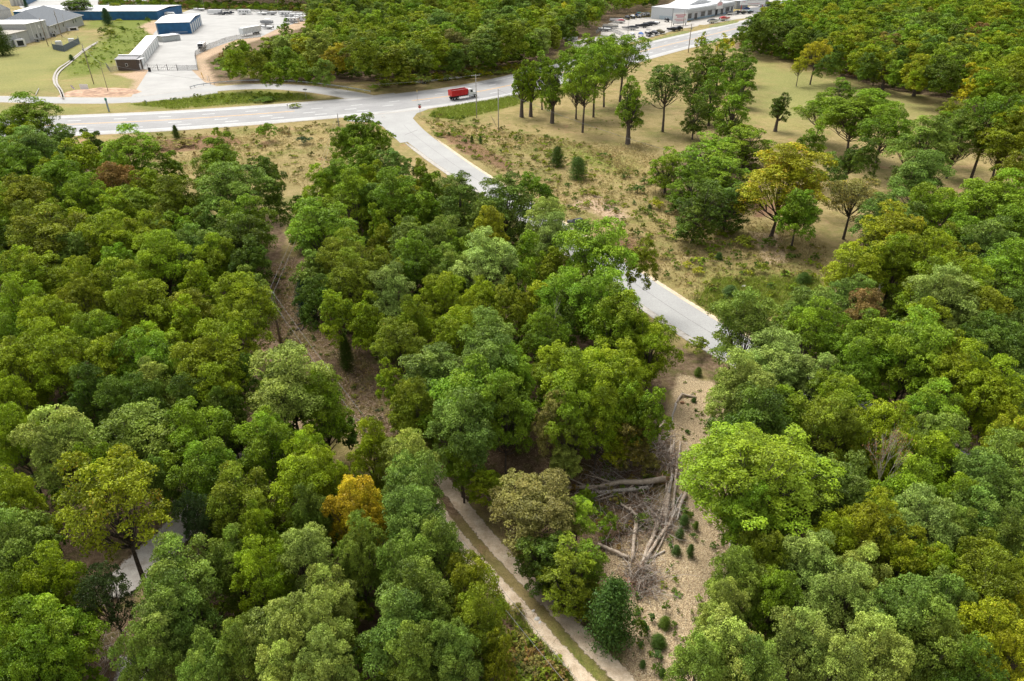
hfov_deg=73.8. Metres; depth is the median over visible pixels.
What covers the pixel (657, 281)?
gravel shoulder
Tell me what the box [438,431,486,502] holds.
tree
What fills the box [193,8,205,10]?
boat
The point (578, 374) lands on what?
tree
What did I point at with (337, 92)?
frontage road
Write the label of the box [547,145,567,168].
cedar tree
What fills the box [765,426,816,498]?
tree
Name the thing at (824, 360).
tree
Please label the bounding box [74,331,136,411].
tree
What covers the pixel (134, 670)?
tree
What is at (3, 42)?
cedar tree
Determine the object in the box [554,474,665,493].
log
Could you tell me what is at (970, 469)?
tree
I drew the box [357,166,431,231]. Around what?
tree
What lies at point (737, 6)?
shop building
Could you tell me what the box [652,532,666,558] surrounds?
log
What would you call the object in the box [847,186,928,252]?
tree
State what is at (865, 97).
tree
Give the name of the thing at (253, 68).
shrub
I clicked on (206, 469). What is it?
tree
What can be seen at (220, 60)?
shrub
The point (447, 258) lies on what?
tree
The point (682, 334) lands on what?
gravel shoulder
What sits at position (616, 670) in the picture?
dirt track
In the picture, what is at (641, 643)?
seedling
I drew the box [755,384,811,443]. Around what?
tree
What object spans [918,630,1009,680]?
tree
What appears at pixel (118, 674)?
gravel path
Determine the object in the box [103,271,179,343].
tree
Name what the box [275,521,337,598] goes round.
tree
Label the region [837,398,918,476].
tree
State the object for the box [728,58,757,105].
tree
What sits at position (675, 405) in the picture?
log
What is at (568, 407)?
tree
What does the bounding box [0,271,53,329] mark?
tree
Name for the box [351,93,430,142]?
road junction
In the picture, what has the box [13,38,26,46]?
utility enclosure
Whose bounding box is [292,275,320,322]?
cedar tree
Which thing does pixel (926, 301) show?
tree
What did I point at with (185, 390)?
tree
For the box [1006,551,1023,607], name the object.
tree
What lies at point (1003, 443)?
tree
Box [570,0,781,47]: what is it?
dealer lot
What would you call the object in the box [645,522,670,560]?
log
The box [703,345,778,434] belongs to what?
tree
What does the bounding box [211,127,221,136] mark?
shrub
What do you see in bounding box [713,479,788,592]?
tree
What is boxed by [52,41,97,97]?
dirt track
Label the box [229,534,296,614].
tree
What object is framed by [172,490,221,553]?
tree
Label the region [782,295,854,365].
tree
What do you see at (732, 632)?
tree
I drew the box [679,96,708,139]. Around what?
tree
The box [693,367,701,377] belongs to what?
seedling
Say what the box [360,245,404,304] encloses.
tree
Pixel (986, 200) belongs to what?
tree
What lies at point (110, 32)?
shrub
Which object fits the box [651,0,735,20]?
dealership building
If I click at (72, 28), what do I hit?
picnic table
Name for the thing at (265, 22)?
pontoon boat
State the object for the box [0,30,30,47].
office wing
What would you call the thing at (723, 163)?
tree
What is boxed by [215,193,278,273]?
tree
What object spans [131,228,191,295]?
tree
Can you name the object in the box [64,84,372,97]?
gravel shoulder
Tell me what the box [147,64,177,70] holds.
gate
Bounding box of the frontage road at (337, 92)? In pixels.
[0,84,370,102]
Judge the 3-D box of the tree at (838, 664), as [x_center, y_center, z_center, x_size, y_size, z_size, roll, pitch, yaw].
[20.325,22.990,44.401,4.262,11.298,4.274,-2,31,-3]
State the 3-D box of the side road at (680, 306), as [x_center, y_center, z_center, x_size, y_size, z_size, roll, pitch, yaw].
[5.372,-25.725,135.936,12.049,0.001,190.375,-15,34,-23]
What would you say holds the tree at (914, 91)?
on the ground at (30, 68)
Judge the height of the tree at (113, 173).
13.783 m
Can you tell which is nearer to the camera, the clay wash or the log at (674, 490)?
the log at (674, 490)
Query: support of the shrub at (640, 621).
on the ground at (30, 68)
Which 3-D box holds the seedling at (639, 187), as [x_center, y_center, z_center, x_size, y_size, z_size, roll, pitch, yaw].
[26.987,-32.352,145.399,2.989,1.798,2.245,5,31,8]
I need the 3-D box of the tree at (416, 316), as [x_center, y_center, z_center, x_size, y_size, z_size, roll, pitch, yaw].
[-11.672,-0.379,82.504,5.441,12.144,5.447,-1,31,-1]
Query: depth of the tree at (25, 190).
111.25 m
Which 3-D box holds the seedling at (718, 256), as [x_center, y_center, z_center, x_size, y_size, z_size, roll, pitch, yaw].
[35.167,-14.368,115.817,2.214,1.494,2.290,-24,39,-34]
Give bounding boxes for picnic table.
[67,27,78,30]
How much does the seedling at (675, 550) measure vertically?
1.027 m
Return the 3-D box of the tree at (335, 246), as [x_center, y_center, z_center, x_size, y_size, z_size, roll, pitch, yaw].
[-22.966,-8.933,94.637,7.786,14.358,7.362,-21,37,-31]
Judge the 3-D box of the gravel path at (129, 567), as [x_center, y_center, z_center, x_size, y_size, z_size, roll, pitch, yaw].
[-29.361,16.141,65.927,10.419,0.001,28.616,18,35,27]
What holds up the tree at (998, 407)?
on the ground at (30, 68)
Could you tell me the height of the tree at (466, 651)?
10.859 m
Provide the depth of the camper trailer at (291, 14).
430.73 m
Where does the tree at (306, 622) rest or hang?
on the ground at (30, 68)
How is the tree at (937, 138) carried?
on the ground at (30, 68)
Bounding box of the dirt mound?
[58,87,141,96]
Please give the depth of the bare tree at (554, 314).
79.25 m
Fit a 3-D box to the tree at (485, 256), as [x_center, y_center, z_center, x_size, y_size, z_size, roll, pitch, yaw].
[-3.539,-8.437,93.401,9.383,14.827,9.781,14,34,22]
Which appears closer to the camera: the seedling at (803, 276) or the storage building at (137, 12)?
the seedling at (803, 276)
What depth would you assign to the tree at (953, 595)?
47.04 m
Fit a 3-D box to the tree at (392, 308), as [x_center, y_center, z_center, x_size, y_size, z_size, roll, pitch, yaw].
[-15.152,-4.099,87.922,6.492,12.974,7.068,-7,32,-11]
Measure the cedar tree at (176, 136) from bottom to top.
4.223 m
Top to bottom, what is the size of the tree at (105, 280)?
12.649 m
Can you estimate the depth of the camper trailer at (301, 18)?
418.85 m
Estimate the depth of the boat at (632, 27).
381.73 m
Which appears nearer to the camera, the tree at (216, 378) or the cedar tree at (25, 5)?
the tree at (216, 378)
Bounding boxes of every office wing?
[0,20,50,41]
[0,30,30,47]
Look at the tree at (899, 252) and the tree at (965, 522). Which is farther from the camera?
the tree at (899, 252)
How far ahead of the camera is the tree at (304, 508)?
54.52 m
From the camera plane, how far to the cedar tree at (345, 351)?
85.54 m
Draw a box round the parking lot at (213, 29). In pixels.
[143,9,305,69]
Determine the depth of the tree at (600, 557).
54.83 m
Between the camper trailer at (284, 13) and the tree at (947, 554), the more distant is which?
the camper trailer at (284, 13)
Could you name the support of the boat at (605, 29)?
on the dealer lot at (663, 25)
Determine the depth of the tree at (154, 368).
69.09 m
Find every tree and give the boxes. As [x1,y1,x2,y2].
[0,23,18,56]
[0,91,64,141]
[0,124,65,178]
[0,142,42,177]
[0,172,61,222]
[0,216,13,254]
[0,244,64,304]
[0,250,46,299]
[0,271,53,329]
[0,310,38,349]
[0,335,54,418]
[0,340,35,398]
[0,369,45,431]
[0,401,43,495]
[0,464,62,540]
[0,474,15,507]
[0,502,64,593]
[0,513,40,546]
[0,568,61,635]
[0,611,60,680]
[0,623,81,680]
[4,201,95,283]
[6,198,53,252]
[6,539,92,634]
[7,404,104,511]
[7,592,110,680]
[10,316,84,404]
[15,294,82,346]
[23,0,28,7]
[25,331,97,427]
[30,154,88,208]
[45,255,106,311]
[50,443,172,592]
[56,271,110,331]
[58,171,113,216]
[60,0,95,10]
[60,360,117,441]
[69,308,129,372]
[72,209,142,269]
[72,560,136,651]
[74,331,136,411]
[87,256,144,315]
[88,397,199,501]
[90,161,145,209]
[91,374,143,450]
[99,123,160,186]
[100,7,114,24]
[103,184,161,229]
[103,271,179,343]
[106,326,180,396]
[106,620,187,680]
[114,370,171,438]
[115,280,171,338]
[121,209,176,259]
[128,320,183,379]
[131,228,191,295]
[131,567,229,668]
[131,601,191,680]
[132,356,178,411]
[133,530,229,640]
[149,173,206,231]
[152,395,238,471]
[162,286,218,346]
[164,436,248,519]
[165,371,212,440]
[168,317,252,391]
[171,125,180,139]
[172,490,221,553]
[174,223,218,297]
[175,624,240,680]
[190,143,251,213]
[191,360,248,454]
[192,232,241,291]
[193,160,276,222]
[197,385,253,459]
[202,301,274,386]
[202,460,280,545]
[206,522,261,609]
[210,271,281,349]
[212,212,268,272]
[214,612,265,680]
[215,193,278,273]
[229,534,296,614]
[230,405,299,487]
[238,498,287,565]
[239,594,326,680]
[244,339,333,433]
[254,635,311,680]
[268,447,336,541]
[272,584,354,680]
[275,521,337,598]
[277,424,336,500]
[285,196,365,286]
[286,482,336,553]
[290,622,359,680]
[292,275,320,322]
[297,369,354,458]
[297,446,351,516]
[299,562,357,650]
[315,227,365,292]
[318,167,381,237]
[320,474,390,547]
[321,157,364,215]
[321,246,379,320]
[332,509,387,605]
[337,333,356,373]
[345,415,392,494]
[355,579,437,680]
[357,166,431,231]
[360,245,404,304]
[367,260,416,332]
[369,316,427,374]
[374,427,439,487]
[375,529,439,604]
[377,449,446,530]
[381,555,463,639]
[381,619,445,680]
[382,483,454,568]
[385,215,437,283]
[387,375,438,449]
[390,229,441,293]
[392,294,436,353]
[397,341,469,402]
[414,512,466,611]
[415,214,470,271]
[416,349,510,467]
[419,271,471,331]
[419,614,471,680]
[423,386,499,497]
[426,241,470,309]
[427,304,483,367]
[431,623,489,680]
[432,170,483,237]
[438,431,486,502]
[442,549,509,632]
[447,225,519,290]
[450,581,509,677]
[457,305,524,370]
[459,274,502,340]
[461,332,528,440]
[465,205,510,262]
[471,367,536,474]
[478,170,535,241]
[487,467,581,558]
[491,341,535,414]
[511,59,532,117]
[513,530,574,597]
[518,304,571,365]
[520,196,566,253]
[523,61,540,116]
[529,339,571,397]
[530,50,561,109]
[530,211,574,260]
[534,265,597,334]
[536,530,600,622]
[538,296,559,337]
[539,59,564,123]
[540,346,619,453]
[541,380,597,480]
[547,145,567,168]
[547,216,639,291]
[553,495,598,548]
[561,53,593,118]
[561,55,606,132]
[561,537,610,595]
[563,264,642,338]
[565,155,587,180]
[574,382,623,475]
[576,43,615,116]
[578,572,642,661]
[584,335,647,420]
[588,35,629,106]
[588,281,657,361]
[604,33,651,101]
[614,75,643,144]
[620,313,684,393]
[641,64,692,131]
[646,146,685,192]
[662,630,731,680]
[665,151,713,212]
[671,178,727,244]
[675,421,846,544]
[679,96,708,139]
[680,131,739,174]
[681,61,708,105]
[682,602,764,680]
[684,39,719,85]
[686,576,751,642]
[691,66,730,125]
[695,544,768,622]
[698,152,751,199]
[701,181,754,231]
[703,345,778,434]
[703,381,793,483]
[705,38,733,80]
[705,286,783,371]
[711,79,752,140]
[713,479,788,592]
[718,48,744,93]
[720,123,776,168]
[721,634,787,680]
[727,142,838,236]
[728,39,757,77]
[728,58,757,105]
[732,336,809,415]
[736,524,800,599]
[740,564,803,641]
[746,324,812,403]
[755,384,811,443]
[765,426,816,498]
[767,605,830,680]
[768,92,791,131]
[772,201,819,245]
[775,528,839,631]
[779,285,843,353]
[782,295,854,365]
[788,449,874,528]
[790,56,809,86]
[791,92,842,142]
[791,351,845,411]
[794,628,864,680]
[798,389,871,467]
[799,39,833,84]
[799,511,859,573]
[800,558,880,649]
[801,368,875,443]
[815,88,901,157]
[820,238,891,305]
[822,176,880,239]
[824,77,857,99]
[828,272,882,315]
[828,307,903,385]
[829,330,904,418]
[832,540,893,629]
[833,485,907,572]
[835,606,916,680]
[837,287,889,343]
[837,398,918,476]
[839,144,859,185]
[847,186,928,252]
[851,88,890,107]
[853,572,942,678]
[856,101,918,175]
[859,199,928,261]
[861,323,954,404]
[862,231,921,306]
[864,423,917,512]
[864,425,914,501]
[869,449,939,546]
[870,521,941,596]
[877,52,897,90]
[880,481,965,560]
[882,114,958,195]
[884,304,956,408]
[886,148,956,216]
[886,255,967,320]
[887,226,966,293]
[888,593,976,680]
[892,377,969,454]
[892,565,978,643]
[894,539,958,595]
[896,297,952,377]
[898,426,962,492]
[900,262,980,340]
[902,181,969,240]
[905,412,970,482]
[909,69,927,95]
[910,328,977,412]
[912,337,994,415]
[913,471,980,542]
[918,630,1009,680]
[925,504,980,568]
[931,526,1008,604]
[932,110,976,139]
[932,485,1001,555]
[934,96,971,123]
[937,255,994,318]
[938,109,986,178]
[941,210,982,255]
[943,426,1023,518]
[947,595,1023,678]
[949,448,1007,511]
[950,353,1023,447]
[951,167,1023,231]
[951,544,1023,637]
[952,214,1019,291]
[952,308,999,362]
[955,286,1017,337]
[956,93,1023,178]
[963,382,1023,448]
[965,237,1023,307]
[969,203,1023,268]
[970,313,1023,385]
[973,107,1023,178]
[973,110,1023,175]
[973,619,1023,680]
[978,413,1023,475]
[980,506,1023,568]
[983,467,1023,532]
[990,46,1023,86]
[994,284,1023,324]
[998,309,1023,372]
[1006,368,1023,416]
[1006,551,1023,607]
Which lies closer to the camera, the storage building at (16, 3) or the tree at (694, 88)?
the tree at (694, 88)
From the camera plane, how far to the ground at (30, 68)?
154.01 m
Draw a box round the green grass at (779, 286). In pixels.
[131,88,821,680]
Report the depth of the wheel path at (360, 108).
211.93 m
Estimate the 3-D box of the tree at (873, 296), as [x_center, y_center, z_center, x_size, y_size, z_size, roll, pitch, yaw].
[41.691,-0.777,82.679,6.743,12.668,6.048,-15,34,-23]
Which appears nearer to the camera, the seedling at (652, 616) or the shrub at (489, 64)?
the seedling at (652, 616)
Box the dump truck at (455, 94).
[448,87,477,100]
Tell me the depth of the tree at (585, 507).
59.00 m
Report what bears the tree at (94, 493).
on the ground at (30, 68)
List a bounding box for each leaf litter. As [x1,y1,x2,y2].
[257,256,468,495]
[470,431,660,680]
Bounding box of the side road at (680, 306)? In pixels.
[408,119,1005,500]
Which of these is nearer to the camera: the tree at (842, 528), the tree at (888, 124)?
the tree at (842, 528)
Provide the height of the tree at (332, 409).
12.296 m
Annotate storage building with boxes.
[9,0,36,5]
[12,5,182,19]
[155,14,201,34]
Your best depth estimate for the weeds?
121.27 m
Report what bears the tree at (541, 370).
on the ground at (30, 68)
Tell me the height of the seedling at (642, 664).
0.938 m
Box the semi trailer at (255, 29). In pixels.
[238,25,261,35]
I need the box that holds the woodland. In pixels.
[0,0,1023,680]
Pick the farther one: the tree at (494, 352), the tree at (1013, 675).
the tree at (494, 352)
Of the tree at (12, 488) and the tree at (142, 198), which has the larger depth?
the tree at (142, 198)
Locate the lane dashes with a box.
[74,25,737,129]
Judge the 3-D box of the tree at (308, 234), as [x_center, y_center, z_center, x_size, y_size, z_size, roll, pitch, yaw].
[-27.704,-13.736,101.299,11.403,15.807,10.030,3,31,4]
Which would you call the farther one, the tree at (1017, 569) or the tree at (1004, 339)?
the tree at (1004, 339)
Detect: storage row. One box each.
[130,35,158,64]
[157,33,180,41]
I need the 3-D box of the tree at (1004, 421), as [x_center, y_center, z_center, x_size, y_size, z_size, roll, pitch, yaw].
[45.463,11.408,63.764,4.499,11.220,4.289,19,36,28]
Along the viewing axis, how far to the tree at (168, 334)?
76.17 m
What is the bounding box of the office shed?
[114,54,146,70]
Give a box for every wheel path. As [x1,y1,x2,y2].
[5,32,738,134]
[6,23,741,122]
[45,25,741,123]
[50,31,736,129]
[52,26,733,121]
[53,31,739,130]
[59,21,746,118]
[68,30,735,127]
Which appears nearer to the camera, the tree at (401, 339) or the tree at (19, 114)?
the tree at (401, 339)
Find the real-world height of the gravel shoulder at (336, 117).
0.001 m
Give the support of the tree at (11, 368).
on the ground at (30, 68)
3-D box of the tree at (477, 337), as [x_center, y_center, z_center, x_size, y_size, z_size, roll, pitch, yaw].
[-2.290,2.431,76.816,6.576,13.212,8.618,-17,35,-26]
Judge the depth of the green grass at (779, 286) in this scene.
109.61 m
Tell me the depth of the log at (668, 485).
67.86 m
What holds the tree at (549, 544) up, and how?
on the ground at (30, 68)
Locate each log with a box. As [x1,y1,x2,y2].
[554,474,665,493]
[591,486,648,497]
[597,543,629,558]
[615,501,629,510]
[631,517,637,560]
[640,518,660,566]
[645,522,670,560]
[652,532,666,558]
[661,481,671,508]
[663,493,670,520]
[665,466,670,491]
[668,403,676,431]
[668,473,673,492]
[668,492,687,522]
[672,480,676,513]
[676,499,682,519]
[681,392,695,397]
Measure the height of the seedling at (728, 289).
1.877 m
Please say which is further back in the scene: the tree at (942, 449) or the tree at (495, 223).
the tree at (495, 223)
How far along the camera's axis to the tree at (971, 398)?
65.77 m
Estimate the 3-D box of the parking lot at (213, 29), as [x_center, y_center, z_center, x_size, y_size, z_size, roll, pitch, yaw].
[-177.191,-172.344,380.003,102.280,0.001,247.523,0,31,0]
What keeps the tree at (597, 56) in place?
on the ground at (30, 68)
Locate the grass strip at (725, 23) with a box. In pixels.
[709,20,738,26]
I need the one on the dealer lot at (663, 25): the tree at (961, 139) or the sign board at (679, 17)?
the sign board at (679, 17)
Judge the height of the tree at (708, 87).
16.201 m
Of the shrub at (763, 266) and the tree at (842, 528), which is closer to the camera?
the tree at (842, 528)
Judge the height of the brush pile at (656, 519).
2.732 m
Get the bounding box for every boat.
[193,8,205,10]
[260,18,272,24]
[261,25,273,28]
[597,27,610,31]
[602,24,618,28]
[612,19,624,23]
[622,25,638,29]
[635,23,649,27]
[643,21,655,25]
[645,29,652,35]
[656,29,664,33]
[665,27,677,31]
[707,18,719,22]
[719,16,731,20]
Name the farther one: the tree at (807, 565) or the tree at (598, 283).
the tree at (598, 283)
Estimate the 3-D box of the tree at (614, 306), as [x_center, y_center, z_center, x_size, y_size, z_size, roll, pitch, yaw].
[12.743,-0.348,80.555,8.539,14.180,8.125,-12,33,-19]
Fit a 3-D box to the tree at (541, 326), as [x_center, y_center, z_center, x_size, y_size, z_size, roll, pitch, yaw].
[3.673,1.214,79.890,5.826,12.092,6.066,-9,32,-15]
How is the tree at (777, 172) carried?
on the ground at (30, 68)
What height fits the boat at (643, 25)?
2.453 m
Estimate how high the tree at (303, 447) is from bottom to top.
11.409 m
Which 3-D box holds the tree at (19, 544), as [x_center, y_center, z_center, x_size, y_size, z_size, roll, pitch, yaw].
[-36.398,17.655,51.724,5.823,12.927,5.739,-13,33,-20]
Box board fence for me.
[51,36,79,51]
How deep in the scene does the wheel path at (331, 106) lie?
214.31 m
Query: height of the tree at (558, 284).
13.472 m
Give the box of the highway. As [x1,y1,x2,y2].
[2,22,747,135]
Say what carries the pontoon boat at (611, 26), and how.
on the dealer lot at (663, 25)
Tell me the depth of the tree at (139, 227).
100.38 m
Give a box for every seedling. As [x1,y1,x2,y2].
[632,185,644,192]
[637,639,644,648]
[638,659,646,668]
[648,613,654,621]
[650,632,667,653]
[651,650,663,659]
[651,663,659,673]
[658,615,672,630]
[658,667,665,677]
[661,600,670,609]
[671,544,682,557]
[674,528,685,541]
[677,513,689,530]
[681,505,688,514]
[684,544,694,556]
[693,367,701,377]
[693,520,699,529]
[713,252,723,261]
[719,285,738,297]
[794,272,814,285]
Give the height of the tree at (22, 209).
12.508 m
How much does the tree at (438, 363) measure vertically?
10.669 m
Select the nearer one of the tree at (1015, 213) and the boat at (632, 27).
the tree at (1015, 213)
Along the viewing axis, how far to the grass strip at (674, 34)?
363.09 m
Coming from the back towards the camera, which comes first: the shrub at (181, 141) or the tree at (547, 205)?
the shrub at (181, 141)
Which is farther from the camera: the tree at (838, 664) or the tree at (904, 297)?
the tree at (904, 297)
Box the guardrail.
[190,80,370,92]
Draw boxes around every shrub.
[97,27,108,33]
[104,29,115,34]
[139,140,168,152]
[172,138,196,147]
[210,57,224,64]
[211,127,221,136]
[214,62,236,70]
[237,63,259,74]
[253,96,277,101]
[254,122,279,136]
[296,136,313,142]
[479,60,496,67]
[510,602,524,617]
[575,484,596,504]
[597,511,618,532]
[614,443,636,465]
[629,449,661,476]
[631,616,646,636]
[633,512,653,529]
[649,199,663,208]
[669,203,680,212]
[682,261,694,267]
[683,336,709,353]
[692,266,703,272]
[733,235,757,247]
[754,263,769,270]
[759,237,776,247]
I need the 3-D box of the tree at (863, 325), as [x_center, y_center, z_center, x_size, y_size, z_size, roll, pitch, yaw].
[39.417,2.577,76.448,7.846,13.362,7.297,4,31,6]
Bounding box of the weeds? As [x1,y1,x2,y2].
[71,25,894,680]
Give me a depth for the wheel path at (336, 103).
217.99 m
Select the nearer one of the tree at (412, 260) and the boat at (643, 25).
the tree at (412, 260)
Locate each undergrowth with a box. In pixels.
[0,0,1023,680]
[486,600,559,679]
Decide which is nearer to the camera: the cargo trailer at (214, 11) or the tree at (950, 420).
the tree at (950, 420)
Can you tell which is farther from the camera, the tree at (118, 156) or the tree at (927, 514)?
the tree at (118, 156)
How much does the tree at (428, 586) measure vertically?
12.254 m
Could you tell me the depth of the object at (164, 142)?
173.15 m
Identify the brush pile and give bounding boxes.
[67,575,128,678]
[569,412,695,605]
[572,413,694,603]
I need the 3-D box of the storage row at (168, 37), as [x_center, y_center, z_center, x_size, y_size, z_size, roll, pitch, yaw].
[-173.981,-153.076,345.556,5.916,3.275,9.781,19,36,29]
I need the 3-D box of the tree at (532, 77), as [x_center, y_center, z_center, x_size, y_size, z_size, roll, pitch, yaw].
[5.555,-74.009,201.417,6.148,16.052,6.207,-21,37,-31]
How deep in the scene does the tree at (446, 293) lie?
86.71 m
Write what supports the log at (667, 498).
on the brush pile at (656, 519)
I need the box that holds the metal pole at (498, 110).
[498,92,498,129]
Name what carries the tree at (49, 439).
on the ground at (30, 68)
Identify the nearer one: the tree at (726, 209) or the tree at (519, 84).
the tree at (726, 209)
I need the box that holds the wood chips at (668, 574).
[605,376,728,680]
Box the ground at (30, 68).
[0,0,1023,680]
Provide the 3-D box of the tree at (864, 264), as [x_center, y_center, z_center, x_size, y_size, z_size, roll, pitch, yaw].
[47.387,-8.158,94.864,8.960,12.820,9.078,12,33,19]
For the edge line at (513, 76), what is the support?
on the highway
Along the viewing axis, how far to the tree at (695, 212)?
118.33 m
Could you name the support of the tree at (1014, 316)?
on the ground at (30, 68)
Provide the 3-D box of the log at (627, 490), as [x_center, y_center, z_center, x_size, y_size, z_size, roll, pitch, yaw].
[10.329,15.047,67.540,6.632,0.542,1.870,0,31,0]
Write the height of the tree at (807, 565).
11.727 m
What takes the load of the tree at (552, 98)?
on the ground at (30, 68)
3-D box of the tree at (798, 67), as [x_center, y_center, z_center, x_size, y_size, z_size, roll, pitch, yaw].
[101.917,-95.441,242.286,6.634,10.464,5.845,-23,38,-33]
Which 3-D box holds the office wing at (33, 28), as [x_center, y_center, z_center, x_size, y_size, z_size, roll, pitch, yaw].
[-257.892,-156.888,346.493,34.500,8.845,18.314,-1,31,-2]
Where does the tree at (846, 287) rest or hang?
on the ground at (30, 68)
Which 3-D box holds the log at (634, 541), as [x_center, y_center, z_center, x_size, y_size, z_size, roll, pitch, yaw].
[11.200,18.120,62.490,0.413,0.571,4.950,7,32,12]
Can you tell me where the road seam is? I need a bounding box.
[404,125,927,450]
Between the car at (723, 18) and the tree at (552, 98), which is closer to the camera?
the tree at (552, 98)
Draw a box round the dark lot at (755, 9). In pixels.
[740,2,781,12]
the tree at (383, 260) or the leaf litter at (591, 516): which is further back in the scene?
the tree at (383, 260)
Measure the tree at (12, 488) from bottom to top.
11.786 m
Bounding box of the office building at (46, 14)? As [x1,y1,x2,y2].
[5,5,83,36]
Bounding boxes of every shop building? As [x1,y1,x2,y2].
[723,0,748,8]
[748,0,768,5]
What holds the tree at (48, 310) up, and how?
on the ground at (30, 68)
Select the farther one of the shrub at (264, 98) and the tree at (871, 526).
the shrub at (264, 98)
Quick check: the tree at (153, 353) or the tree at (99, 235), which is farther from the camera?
the tree at (99, 235)
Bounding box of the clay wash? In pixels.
[260,339,301,382]
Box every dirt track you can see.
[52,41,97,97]
[55,43,95,98]
[427,499,596,680]
[434,469,634,680]
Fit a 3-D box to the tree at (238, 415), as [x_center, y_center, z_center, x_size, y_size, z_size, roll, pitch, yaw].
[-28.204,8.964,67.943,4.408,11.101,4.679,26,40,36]
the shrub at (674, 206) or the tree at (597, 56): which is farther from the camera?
the tree at (597, 56)
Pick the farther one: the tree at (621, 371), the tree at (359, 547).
the tree at (621, 371)
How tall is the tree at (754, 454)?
14.802 m
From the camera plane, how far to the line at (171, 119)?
201.83 m
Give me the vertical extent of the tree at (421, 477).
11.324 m
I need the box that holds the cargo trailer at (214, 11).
[207,9,221,13]
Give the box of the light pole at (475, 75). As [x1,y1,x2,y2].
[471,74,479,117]
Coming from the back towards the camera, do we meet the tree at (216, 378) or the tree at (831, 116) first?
the tree at (831, 116)
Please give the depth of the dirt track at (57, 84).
263.00 m
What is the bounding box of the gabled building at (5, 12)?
[0,4,11,19]
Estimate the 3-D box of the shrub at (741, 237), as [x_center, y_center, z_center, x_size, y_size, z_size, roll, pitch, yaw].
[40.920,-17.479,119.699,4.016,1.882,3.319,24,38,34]
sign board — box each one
[79,84,88,88]
[673,13,687,24]
[740,0,764,8]
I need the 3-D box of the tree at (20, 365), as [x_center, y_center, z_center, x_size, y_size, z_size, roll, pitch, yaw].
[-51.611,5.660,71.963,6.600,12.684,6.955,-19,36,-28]
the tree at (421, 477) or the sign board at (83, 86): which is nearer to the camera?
the tree at (421, 477)
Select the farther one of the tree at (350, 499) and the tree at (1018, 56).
the tree at (1018, 56)
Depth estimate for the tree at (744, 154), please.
156.53 m
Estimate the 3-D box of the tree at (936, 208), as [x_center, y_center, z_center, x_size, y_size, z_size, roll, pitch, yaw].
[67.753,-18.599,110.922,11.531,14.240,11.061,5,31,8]
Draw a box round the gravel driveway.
[130,70,216,102]
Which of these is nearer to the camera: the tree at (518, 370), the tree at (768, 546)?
the tree at (768, 546)
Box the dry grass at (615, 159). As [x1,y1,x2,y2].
[137,117,827,467]
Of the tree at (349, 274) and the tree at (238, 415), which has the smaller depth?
the tree at (238, 415)
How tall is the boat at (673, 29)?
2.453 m
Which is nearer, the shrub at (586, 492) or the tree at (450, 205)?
the shrub at (586, 492)
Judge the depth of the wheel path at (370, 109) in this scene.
210.76 m
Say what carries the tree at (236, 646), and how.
on the ground at (30, 68)
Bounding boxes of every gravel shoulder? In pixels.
[8,89,343,103]
[58,19,746,115]
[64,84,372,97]
[75,37,731,135]
[405,143,876,445]
[435,138,967,451]
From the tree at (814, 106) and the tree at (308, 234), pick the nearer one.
the tree at (308, 234)
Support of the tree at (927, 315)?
on the ground at (30, 68)
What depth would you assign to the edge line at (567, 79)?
233.29 m
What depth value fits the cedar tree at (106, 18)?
398.34 m
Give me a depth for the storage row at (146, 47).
304.10 m
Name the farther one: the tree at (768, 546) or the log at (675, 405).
the log at (675, 405)
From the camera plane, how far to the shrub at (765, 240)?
119.84 m
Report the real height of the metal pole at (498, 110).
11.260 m
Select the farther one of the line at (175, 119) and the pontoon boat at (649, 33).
the pontoon boat at (649, 33)
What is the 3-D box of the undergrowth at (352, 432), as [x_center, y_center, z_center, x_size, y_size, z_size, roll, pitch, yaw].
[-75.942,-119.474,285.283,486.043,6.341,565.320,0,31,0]
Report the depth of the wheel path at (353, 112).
207.33 m
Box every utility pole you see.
[82,45,93,83]
[267,291,281,343]
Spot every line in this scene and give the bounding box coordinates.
[46,111,291,125]
[51,112,367,133]
[61,111,287,124]
[66,104,298,117]
[103,63,463,85]
[273,293,577,680]
[276,307,563,680]
[418,29,731,99]
[424,23,735,92]
[453,39,714,102]
[499,90,866,196]
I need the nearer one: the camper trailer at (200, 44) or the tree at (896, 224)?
the tree at (896, 224)
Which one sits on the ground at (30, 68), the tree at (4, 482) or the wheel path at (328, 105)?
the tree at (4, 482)
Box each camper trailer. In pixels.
[197,41,206,49]
[237,9,251,14]
[278,11,292,16]
[284,17,299,22]
[288,13,302,16]
[293,15,305,20]
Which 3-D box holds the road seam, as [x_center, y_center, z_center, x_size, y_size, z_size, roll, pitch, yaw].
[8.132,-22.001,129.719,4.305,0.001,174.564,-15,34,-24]
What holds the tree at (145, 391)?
on the ground at (30, 68)
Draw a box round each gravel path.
[106,450,279,596]
[113,656,147,680]
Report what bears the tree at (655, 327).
on the ground at (30, 68)
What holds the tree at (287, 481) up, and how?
on the ground at (30, 68)
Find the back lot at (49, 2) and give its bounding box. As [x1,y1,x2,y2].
[20,0,144,7]
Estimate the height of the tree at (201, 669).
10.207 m
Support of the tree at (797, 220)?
on the ground at (30, 68)
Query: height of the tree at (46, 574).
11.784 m
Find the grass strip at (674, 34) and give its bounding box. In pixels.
[645,31,689,42]

